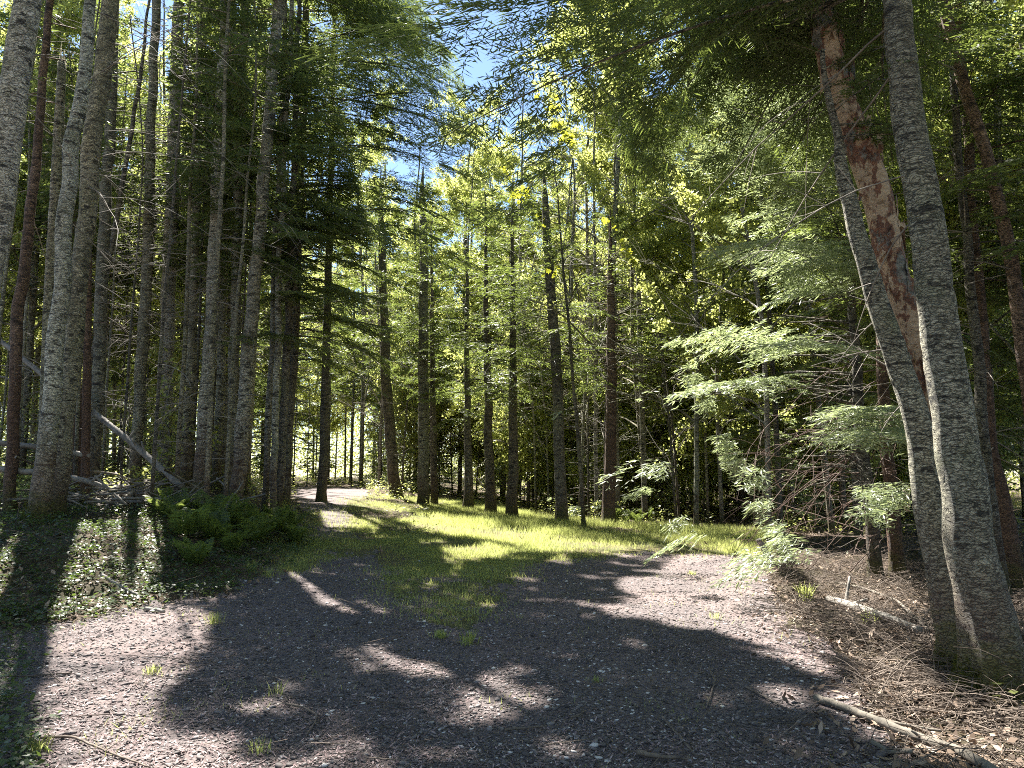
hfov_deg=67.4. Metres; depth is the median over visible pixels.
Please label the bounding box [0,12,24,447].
fir tree
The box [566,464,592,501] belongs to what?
sapling
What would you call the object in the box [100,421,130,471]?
young fir
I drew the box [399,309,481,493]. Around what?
broadleaf tree
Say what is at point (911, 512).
broadleaf tree
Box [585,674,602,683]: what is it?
grass tuft
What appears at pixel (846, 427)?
broadleaf tree
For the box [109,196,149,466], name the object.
fir tree
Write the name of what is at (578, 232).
broadleaf tree
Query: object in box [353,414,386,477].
understory fir
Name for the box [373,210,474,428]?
broadleaf tree
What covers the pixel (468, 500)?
fir tree
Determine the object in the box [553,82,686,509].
broadleaf tree
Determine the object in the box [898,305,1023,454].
broadleaf tree
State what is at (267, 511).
fern
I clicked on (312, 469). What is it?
understory fir
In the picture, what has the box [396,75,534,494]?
broadleaf tree
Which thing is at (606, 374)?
broadleaf tree
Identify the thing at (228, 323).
fir tree
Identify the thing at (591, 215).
fir tree
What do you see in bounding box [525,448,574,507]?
sapling
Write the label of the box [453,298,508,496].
broadleaf tree
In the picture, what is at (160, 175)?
fir tree
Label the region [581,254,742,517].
broadleaf tree
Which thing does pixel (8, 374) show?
broadleaf tree
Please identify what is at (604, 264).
broadleaf tree
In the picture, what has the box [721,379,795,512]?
understory fir
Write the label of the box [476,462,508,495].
sapling
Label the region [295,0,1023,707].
fir tree
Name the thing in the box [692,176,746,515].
fir tree
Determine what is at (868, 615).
grass tuft
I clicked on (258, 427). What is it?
understory fir
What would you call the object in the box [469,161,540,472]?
broadleaf tree
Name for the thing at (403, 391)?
broadleaf tree
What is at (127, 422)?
sapling
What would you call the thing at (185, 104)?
fir tree
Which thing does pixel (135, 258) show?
fir tree
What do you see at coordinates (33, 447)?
fallen log
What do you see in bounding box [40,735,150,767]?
twig
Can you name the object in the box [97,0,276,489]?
fir tree
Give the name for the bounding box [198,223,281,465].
fir tree
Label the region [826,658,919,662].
twig
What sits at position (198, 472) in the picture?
fir tree
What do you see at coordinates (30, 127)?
fir tree
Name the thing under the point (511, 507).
fir tree
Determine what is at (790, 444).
broadleaf tree
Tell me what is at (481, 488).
understory fir
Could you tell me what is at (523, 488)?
sapling
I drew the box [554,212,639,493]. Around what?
broadleaf tree
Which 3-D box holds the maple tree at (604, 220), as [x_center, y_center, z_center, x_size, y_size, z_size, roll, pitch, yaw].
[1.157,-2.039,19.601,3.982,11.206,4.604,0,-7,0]
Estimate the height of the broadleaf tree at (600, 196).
19.624 m
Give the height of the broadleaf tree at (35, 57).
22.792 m
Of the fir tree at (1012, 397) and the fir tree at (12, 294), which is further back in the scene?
the fir tree at (12, 294)
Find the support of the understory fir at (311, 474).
on the ground at (844, 537)
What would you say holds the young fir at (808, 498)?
on the ground at (844, 537)
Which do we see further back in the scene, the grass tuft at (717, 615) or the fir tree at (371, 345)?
the fir tree at (371, 345)
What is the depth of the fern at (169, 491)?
12.81 m
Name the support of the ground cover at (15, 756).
on the ground at (844, 537)
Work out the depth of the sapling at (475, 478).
37.10 m
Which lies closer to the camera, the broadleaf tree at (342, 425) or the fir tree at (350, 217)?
the fir tree at (350, 217)
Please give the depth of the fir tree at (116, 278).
22.77 m
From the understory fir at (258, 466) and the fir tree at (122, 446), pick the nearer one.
the fir tree at (122, 446)
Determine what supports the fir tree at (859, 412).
on the ground at (844, 537)
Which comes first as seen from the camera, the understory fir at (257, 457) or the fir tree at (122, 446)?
the fir tree at (122, 446)
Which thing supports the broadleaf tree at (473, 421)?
on the ground at (844, 537)
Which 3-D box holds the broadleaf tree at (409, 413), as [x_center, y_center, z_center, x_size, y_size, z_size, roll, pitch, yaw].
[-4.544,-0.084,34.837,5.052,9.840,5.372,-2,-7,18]
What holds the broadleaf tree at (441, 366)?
on the ground at (844, 537)
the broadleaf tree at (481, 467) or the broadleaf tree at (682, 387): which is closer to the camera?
the broadleaf tree at (682, 387)
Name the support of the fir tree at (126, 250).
on the ground at (844, 537)
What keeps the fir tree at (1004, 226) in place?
on the ground at (844, 537)
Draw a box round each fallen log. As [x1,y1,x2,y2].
[0,440,90,457]
[0,466,110,492]
[1,338,184,488]
[825,576,923,633]
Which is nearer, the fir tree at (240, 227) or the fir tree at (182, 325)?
the fir tree at (240, 227)
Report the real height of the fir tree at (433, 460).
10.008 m
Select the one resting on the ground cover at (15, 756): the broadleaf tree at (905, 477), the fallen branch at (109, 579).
the fallen branch at (109, 579)
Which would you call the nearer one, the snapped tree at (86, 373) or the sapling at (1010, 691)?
the sapling at (1010, 691)
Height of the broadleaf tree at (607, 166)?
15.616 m
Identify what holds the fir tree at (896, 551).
on the ground at (844, 537)
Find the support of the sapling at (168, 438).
on the ground at (844, 537)
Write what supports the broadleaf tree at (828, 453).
on the ground at (844, 537)
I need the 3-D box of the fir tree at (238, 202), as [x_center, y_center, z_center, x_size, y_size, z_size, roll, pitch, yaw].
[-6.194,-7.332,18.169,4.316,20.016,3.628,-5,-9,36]
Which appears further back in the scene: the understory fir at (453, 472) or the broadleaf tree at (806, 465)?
the understory fir at (453, 472)
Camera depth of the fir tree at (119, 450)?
22.61 m
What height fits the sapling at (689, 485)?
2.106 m
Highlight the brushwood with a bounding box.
[0,479,1023,767]
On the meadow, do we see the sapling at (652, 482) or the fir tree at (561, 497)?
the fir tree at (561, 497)
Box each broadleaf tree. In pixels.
[0,0,78,304]
[0,4,75,67]
[0,35,52,350]
[0,147,40,410]
[0,242,34,406]
[1,0,183,477]
[2,6,141,439]
[5,37,180,476]
[82,212,154,474]
[91,305,149,470]
[92,128,162,470]
[98,0,340,378]
[106,69,181,370]
[107,45,202,394]
[127,0,327,371]
[175,0,350,383]
[244,208,321,394]
[247,174,352,438]
[253,249,341,481]
[258,212,318,415]
[271,303,316,435]
[279,343,331,485]
[296,311,366,477]
[297,236,375,432]
[297,262,354,479]
[298,236,367,480]
[305,56,440,484]
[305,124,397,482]
[319,273,415,487]
[330,156,445,489]
[335,197,396,478]
[352,279,401,477]
[359,201,441,481]
[365,279,457,485]
[368,97,499,489]
[370,245,475,457]
[371,285,457,488]
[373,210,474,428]
[376,313,460,491]
[378,299,436,484]
[393,81,516,390]
[394,287,483,492]
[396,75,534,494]
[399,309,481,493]
[407,54,596,496]
[428,115,592,501]
[429,140,566,471]
[429,288,499,463]
[435,253,501,453]
[443,301,481,461]
[448,261,532,501]
[449,129,525,343]
[449,256,517,499]
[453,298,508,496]
[456,285,582,509]
[463,254,621,511]
[463,345,508,474]
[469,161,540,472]
[471,80,626,498]
[471,282,574,505]
[473,276,562,488]
[474,2,665,484]
[475,0,733,523]
[478,270,628,511]
[494,4,649,506]
[494,261,591,501]
[507,125,650,516]
[507,314,591,504]
[520,267,646,516]
[522,190,605,439]
[525,15,671,518]
[526,25,747,472]
[528,234,583,487]
[530,246,663,515]
[550,0,788,526]
[550,281,671,497]
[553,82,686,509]
[553,149,713,506]
[553,172,601,442]
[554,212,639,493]
[562,243,665,468]
[564,195,673,512]
[566,265,658,459]
[574,243,691,510]
[576,103,723,489]
[578,4,778,520]
[579,146,709,321]
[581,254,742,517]
[592,267,707,516]
[599,204,741,517]
[599,319,681,509]
[617,301,702,508]
[619,221,755,521]
[620,288,708,513]
[622,329,693,512]
[629,210,806,524]
[632,24,868,542]
[634,105,811,525]
[637,279,759,520]
[645,268,746,476]
[662,307,758,508]
[663,207,810,475]
[664,192,870,519]
[667,194,834,519]
[687,433,721,508]
[690,267,757,513]
[703,263,844,516]
[704,61,966,532]
[710,347,748,509]
[711,181,844,515]
[712,97,1023,528]
[724,116,834,522]
[753,232,906,494]
[755,296,862,522]
[783,374,879,492]
[788,321,836,516]
[792,442,872,483]
[800,0,1023,420]
[800,4,1023,342]
[812,358,878,470]
[824,353,906,485]
[831,381,907,486]
[836,208,905,517]
[863,0,1023,354]
[871,353,1003,487]
[872,418,912,516]
[893,78,996,405]
[894,19,1022,432]
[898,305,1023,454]
[943,0,1022,426]
[964,3,1023,331]
[970,349,1019,491]
[993,295,1023,473]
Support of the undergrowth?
on the ground at (844, 537)
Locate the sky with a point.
(477, 69)
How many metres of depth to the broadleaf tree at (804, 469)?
31.36 m
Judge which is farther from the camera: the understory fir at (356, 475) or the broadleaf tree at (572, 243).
the understory fir at (356, 475)
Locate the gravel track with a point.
(306, 496)
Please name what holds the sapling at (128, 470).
on the ground at (844, 537)
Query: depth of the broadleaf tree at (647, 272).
21.67 m
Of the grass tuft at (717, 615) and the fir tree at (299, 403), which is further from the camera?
the fir tree at (299, 403)
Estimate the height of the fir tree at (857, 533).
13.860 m
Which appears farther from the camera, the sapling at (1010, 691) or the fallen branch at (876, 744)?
the sapling at (1010, 691)
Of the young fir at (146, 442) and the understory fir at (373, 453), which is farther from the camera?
the understory fir at (373, 453)
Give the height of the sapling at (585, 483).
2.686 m
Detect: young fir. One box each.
[0,378,39,473]
[100,402,150,475]
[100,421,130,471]
[118,388,177,472]
[354,412,408,486]
[416,438,456,491]
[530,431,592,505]
[547,408,628,517]
[568,432,622,502]
[621,478,654,508]
[664,465,705,509]
[717,470,775,507]
[754,412,836,526]
[823,443,884,514]
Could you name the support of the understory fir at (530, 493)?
on the ground at (844, 537)
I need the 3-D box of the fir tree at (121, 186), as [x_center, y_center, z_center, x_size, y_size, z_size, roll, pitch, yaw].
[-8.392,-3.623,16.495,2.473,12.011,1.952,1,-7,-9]
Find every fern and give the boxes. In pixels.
[142,487,199,516]
[146,486,180,507]
[162,501,210,535]
[169,536,214,563]
[179,489,223,521]
[187,493,249,524]
[198,507,241,539]
[216,529,259,550]
[225,502,263,528]
[232,512,275,541]
[242,503,287,529]
[262,503,288,523]
[267,505,313,532]
[274,522,316,542]
[615,507,632,520]
[622,509,640,520]
[623,509,647,521]
[636,504,653,519]
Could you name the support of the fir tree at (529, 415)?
on the ground at (844, 537)
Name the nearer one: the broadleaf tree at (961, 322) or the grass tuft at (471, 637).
the grass tuft at (471, 637)
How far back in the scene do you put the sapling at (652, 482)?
24.69 m
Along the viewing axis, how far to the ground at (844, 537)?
10.04 m
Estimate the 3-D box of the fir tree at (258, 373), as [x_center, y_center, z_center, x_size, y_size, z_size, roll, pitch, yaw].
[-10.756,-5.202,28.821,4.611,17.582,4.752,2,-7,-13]
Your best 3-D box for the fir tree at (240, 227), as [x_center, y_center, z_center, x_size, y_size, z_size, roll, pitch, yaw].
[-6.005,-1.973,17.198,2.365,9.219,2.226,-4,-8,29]
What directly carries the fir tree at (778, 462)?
on the ground at (844, 537)
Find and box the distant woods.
[0,267,1020,497]
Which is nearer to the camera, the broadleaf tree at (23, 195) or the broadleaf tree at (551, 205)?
the broadleaf tree at (23, 195)
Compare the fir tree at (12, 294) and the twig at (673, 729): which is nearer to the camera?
the twig at (673, 729)
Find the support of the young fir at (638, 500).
on the ground at (844, 537)
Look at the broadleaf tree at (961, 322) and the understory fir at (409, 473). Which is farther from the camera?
the understory fir at (409, 473)
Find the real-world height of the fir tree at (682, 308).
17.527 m
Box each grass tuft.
[23,728,54,755]
[141,663,161,674]
[202,610,227,624]
[244,735,271,754]
[245,560,259,571]
[259,566,274,577]
[268,681,286,696]
[427,628,450,638]
[459,628,481,646]
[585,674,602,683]
[709,613,724,618]
[725,541,741,555]
[793,582,820,601]
[858,606,875,623]
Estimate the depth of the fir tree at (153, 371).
29.50 m
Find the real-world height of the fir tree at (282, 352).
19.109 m
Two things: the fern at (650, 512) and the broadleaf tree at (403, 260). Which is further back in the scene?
the broadleaf tree at (403, 260)
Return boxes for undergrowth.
[0,458,1023,534]
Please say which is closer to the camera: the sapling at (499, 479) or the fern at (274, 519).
the fern at (274, 519)
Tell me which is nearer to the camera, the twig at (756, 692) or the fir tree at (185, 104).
the twig at (756, 692)
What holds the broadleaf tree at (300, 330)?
on the ground at (844, 537)
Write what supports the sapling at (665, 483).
on the ground at (844, 537)
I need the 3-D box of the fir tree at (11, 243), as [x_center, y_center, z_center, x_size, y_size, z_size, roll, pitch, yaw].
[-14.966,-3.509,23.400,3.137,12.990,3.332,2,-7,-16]
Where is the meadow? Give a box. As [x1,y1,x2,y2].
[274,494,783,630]
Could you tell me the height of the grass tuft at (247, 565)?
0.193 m
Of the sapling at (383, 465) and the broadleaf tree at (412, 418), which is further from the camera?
the sapling at (383, 465)
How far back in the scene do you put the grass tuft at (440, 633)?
7.28 m
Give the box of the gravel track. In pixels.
[0,486,917,767]
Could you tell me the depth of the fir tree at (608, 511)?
20.51 m
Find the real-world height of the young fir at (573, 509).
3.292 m
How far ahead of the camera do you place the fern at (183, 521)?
11.31 m
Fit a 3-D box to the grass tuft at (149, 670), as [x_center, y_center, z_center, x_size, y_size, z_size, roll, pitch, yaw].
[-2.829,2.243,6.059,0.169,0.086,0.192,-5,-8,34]
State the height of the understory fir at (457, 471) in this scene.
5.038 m
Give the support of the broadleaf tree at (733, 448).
on the ground at (844, 537)
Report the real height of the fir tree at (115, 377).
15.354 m
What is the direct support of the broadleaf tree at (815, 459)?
on the ground at (844, 537)
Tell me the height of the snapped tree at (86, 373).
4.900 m
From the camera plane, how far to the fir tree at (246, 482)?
18.51 m
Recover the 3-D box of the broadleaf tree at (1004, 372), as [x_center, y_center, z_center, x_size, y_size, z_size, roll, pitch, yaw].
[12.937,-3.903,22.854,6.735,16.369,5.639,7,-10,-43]
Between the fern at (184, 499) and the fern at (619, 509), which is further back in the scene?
the fern at (619, 509)
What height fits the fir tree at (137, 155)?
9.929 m
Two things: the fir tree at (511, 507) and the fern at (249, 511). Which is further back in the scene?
the fir tree at (511, 507)
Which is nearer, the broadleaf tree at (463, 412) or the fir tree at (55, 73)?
the fir tree at (55, 73)
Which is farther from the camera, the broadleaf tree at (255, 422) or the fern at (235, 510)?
the broadleaf tree at (255, 422)
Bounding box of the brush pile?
[0,455,265,513]
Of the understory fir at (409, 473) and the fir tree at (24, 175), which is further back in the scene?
the understory fir at (409, 473)
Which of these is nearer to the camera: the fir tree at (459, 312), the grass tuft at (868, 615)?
the grass tuft at (868, 615)
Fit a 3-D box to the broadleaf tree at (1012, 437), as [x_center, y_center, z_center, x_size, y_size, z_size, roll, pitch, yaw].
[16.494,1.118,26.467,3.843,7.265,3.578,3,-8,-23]
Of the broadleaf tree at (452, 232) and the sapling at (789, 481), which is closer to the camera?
the sapling at (789, 481)
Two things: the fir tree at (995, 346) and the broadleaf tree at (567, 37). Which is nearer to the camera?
the fir tree at (995, 346)
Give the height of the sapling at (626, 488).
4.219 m
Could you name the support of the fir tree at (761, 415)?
on the ground at (844, 537)
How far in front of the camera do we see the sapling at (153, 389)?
19.55 m
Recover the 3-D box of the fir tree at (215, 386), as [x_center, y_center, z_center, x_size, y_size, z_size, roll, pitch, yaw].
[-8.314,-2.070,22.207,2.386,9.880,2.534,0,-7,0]
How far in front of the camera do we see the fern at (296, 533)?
12.92 m
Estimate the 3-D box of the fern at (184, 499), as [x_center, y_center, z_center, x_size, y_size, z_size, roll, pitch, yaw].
[-5.400,1.897,12.202,0.833,0.500,0.809,4,-8,-28]
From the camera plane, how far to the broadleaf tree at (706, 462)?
23.07 m
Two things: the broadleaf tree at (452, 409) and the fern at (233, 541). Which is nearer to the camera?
the fern at (233, 541)
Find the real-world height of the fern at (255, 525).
0.496 m
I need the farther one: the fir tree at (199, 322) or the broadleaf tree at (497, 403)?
the broadleaf tree at (497, 403)
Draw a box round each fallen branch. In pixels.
[94,475,127,505]
[100,573,143,597]
[111,497,165,499]
[143,606,164,612]
[756,538,775,566]
[813,694,998,767]
[835,582,930,631]
[869,739,912,754]
[890,720,941,731]
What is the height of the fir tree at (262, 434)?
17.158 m
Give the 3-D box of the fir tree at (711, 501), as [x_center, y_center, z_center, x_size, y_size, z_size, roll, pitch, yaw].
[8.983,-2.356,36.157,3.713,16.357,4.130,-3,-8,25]
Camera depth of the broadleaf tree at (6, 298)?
25.73 m
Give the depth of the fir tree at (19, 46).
7.95 m
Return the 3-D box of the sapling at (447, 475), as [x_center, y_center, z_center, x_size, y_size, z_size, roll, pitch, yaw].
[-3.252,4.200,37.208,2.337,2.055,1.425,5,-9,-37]
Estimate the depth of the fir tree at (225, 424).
22.20 m
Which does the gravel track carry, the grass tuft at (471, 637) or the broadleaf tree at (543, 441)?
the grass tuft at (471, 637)
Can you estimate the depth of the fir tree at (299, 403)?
43.09 m
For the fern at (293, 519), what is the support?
on the ground at (844, 537)
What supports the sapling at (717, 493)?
on the ground at (844, 537)
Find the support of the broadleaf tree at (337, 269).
on the ground at (844, 537)
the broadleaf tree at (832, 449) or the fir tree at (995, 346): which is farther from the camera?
the broadleaf tree at (832, 449)
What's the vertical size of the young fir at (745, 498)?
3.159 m
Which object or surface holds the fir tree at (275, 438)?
on the ground at (844, 537)
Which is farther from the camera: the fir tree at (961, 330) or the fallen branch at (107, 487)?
the fir tree at (961, 330)
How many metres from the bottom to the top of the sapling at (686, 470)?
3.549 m
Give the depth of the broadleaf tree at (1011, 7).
13.84 m
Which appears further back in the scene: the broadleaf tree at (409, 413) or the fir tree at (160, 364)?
the broadleaf tree at (409, 413)
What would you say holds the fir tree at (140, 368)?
on the ground at (844, 537)
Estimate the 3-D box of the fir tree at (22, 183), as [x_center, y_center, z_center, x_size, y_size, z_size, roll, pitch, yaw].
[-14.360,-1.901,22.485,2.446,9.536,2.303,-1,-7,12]
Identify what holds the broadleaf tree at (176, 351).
on the ground at (844, 537)
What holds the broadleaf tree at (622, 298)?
on the ground at (844, 537)
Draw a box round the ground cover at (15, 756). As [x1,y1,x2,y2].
[0,487,325,767]
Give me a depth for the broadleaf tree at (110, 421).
40.91 m
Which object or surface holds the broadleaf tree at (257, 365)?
on the ground at (844, 537)
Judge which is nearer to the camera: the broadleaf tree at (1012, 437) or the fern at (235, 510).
the fern at (235, 510)
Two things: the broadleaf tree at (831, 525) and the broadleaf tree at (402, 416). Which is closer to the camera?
the broadleaf tree at (831, 525)
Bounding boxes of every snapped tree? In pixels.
[12,42,65,424]
[68,376,102,501]
[80,253,137,508]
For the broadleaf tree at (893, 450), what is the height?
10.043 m
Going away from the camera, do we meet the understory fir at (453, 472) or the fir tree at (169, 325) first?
the fir tree at (169, 325)
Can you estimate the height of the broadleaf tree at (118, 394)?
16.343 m
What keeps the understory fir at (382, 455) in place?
on the ground at (844, 537)
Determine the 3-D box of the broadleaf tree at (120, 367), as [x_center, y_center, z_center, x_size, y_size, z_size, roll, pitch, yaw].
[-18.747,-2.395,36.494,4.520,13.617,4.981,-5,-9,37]
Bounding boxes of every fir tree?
[0,0,80,487]
[0,0,81,428]
[0,0,121,513]
[0,0,144,291]
[0,0,160,503]
[0,0,163,402]
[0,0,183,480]
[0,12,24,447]
[0,44,125,451]
[0,49,78,453]
[0,79,50,395]
[0,98,50,454]
[0,131,46,438]
[0,159,39,389]
[0,188,20,297]
[0,250,40,412]
[0,285,13,339]
[1,7,155,448]
[1,166,45,429]
[2,17,143,427]
[2,152,49,476]
[4,48,130,453]
[19,0,237,524]
[28,0,205,496]
[35,6,165,441]
[36,14,203,488]
[45,0,212,488]
[51,0,318,517]
[74,72,166,481]
[76,0,253,510]
[81,0,202,422]
[91,0,187,363]
[92,107,175,478]
[92,135,153,456]
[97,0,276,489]
[99,0,342,501]
[103,0,270,488]
[105,122,197,478]
[106,102,182,445]
[107,76,210,395]
[108,0,253,492]
[108,0,273,478]
[109,171,199,475]
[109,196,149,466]
[114,3,212,441]
[116,0,309,490]
[118,136,204,471]
[132,0,325,493]
[134,1,267,349]
[140,0,315,502]
[153,3,286,481]
[154,121,280,401]
[161,0,313,504]
[165,0,387,514]
[174,105,285,458]
[176,239,257,479]
[179,0,514,508]
[181,0,324,486]
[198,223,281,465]
[200,2,300,495]
[205,0,380,509]
[216,0,355,510]
[226,0,481,501]
[228,69,272,440]
[239,269,304,479]
[241,0,434,510]
[253,268,319,474]
[253,272,332,461]
[259,145,322,466]
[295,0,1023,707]
[297,241,366,484]
[331,184,389,464]
[334,167,429,496]
[342,160,415,485]
[354,265,403,439]
[374,166,473,505]
[388,202,482,504]
[408,201,529,508]
[422,186,549,513]
[428,159,504,476]
[434,175,570,516]
[473,166,618,520]
[477,226,565,509]
[537,210,692,522]
[551,0,1004,591]
[560,135,647,446]
[648,154,711,507]
[677,99,875,531]
[691,234,718,508]
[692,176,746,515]
[700,121,828,526]
[752,84,910,547]
[762,1,1023,579]
[772,0,1023,598]
[772,7,1023,547]
[773,0,1023,415]
[784,40,956,673]
[786,144,877,522]
[806,0,931,420]
[807,0,1023,591]
[831,216,1004,497]
[857,7,1019,496]
[861,0,1023,519]
[945,9,1023,473]
[967,4,1023,424]
[993,1,1023,521]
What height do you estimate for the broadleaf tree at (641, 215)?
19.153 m
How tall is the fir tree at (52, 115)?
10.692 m
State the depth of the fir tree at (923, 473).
6.60 m
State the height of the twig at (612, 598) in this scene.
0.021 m
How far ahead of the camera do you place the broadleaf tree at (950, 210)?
11.78 m
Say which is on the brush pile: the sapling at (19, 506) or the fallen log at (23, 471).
the fallen log at (23, 471)
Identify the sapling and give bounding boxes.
[0,406,37,459]
[0,409,36,464]
[8,492,29,521]
[22,362,123,461]
[78,493,97,518]
[91,498,109,514]
[102,368,175,462]
[105,315,204,477]
[105,338,182,482]
[106,331,199,467]
[124,344,220,486]
[358,410,401,483]
[362,439,413,485]
[370,451,386,483]
[385,404,417,490]
[399,409,456,481]
[430,458,456,489]
[455,466,484,493]
[475,451,507,502]
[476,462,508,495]
[493,438,545,502]
[507,437,552,505]
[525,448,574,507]
[536,426,592,505]
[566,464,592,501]
[567,437,639,500]
[577,430,636,508]
[588,465,620,510]
[620,443,650,508]
[620,454,653,512]
[630,409,703,516]
[637,431,686,510]
[646,441,700,512]
[647,458,692,510]
[649,454,724,520]
[666,414,716,514]
[681,473,732,505]
[700,440,749,514]
[717,437,775,517]
[728,468,788,510]
[773,469,812,509]
[789,450,837,517]
[810,452,879,510]
[818,451,906,517]
[987,681,1023,705]
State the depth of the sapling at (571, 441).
27.66 m
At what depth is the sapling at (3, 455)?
24.77 m
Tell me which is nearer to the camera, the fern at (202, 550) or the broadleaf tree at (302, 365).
the fern at (202, 550)
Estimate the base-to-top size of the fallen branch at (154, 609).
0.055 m
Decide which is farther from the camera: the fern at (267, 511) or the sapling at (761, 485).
the sapling at (761, 485)
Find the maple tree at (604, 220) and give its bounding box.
[481,83,636,526]
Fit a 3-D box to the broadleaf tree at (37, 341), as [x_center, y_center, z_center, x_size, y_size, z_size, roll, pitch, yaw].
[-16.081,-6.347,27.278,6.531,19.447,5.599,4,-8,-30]
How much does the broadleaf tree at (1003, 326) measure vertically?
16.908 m
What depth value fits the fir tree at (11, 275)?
22.64 m
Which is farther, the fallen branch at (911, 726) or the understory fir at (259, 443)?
the understory fir at (259, 443)
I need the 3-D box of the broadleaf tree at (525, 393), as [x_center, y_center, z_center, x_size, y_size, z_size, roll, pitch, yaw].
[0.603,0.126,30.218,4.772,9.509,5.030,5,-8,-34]
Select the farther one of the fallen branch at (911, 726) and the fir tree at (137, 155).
the fir tree at (137, 155)
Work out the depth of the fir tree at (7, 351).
35.14 m
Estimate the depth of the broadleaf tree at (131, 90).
29.22 m
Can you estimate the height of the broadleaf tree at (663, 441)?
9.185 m
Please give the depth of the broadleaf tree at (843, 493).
20.93 m
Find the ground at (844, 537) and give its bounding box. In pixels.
[0,473,1023,767]
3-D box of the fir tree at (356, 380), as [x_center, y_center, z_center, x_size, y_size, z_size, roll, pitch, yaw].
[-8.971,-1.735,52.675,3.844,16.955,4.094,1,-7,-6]
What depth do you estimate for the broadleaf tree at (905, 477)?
22.97 m
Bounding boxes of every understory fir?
[101,379,142,476]
[251,338,293,476]
[251,360,265,476]
[251,405,271,478]
[251,434,260,470]
[291,362,311,484]
[295,399,332,482]
[300,395,336,480]
[308,421,339,480]
[328,357,374,486]
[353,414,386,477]
[364,410,382,478]
[369,428,386,482]
[399,352,448,490]
[447,440,475,489]
[448,430,463,484]
[464,449,506,493]
[506,471,554,500]
[716,423,761,514]
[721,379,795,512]
[1006,479,1018,490]
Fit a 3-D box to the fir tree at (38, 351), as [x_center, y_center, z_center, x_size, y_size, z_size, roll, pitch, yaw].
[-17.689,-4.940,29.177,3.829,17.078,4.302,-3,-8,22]
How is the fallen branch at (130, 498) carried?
on the brush pile
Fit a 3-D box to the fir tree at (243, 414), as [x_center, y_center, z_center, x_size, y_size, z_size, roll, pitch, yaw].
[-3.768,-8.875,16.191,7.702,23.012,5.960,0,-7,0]
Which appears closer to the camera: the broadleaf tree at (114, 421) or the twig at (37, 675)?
the twig at (37, 675)
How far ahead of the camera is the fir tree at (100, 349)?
15.34 m
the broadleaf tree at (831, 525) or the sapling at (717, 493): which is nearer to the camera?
the broadleaf tree at (831, 525)
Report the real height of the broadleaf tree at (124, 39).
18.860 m
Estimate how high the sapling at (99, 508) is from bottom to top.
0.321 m
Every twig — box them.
[2,672,71,676]
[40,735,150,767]
[205,636,235,639]
[284,703,316,734]
[590,597,639,599]
[636,749,691,759]
[661,715,697,757]
[705,668,715,708]
[744,685,789,710]
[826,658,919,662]
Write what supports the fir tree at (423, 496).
on the meadow
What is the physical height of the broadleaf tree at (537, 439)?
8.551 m
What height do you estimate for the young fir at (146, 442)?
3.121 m
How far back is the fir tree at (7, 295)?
21.94 m
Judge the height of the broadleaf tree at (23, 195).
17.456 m
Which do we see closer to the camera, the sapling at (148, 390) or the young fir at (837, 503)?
the sapling at (148, 390)
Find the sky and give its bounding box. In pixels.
[0,0,1021,479]
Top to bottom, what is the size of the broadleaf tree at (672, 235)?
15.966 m
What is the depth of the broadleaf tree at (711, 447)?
28.51 m
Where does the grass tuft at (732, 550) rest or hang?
on the gravel track
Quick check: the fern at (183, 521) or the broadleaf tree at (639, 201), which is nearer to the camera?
the fern at (183, 521)
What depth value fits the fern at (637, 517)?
21.46 m
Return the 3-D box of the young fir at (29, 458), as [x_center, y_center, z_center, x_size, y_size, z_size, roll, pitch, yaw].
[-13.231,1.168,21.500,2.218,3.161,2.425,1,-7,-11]
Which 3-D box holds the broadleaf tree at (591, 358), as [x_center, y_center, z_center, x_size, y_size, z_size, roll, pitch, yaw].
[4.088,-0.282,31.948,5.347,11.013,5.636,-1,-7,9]
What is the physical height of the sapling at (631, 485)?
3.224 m
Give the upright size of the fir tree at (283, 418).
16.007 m
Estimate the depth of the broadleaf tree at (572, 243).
29.27 m
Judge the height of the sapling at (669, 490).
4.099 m
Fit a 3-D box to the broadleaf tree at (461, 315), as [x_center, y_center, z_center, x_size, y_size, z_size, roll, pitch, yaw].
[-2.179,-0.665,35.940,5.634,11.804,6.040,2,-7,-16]
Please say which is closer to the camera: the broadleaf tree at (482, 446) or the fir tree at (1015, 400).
the fir tree at (1015, 400)
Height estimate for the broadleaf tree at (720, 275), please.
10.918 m
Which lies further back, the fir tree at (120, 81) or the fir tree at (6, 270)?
the fir tree at (120, 81)
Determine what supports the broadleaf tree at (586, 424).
on the ground at (844, 537)
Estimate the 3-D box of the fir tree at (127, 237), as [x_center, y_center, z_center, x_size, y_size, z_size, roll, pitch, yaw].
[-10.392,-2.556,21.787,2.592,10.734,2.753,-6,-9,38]
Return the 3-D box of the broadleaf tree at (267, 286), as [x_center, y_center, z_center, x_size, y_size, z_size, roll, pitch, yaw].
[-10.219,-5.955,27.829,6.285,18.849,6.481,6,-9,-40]
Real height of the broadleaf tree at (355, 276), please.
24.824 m
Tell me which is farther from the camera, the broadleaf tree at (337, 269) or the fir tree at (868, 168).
the broadleaf tree at (337, 269)
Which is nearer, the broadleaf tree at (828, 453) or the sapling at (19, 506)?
the sapling at (19, 506)
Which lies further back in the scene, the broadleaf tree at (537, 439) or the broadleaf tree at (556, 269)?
the broadleaf tree at (556, 269)

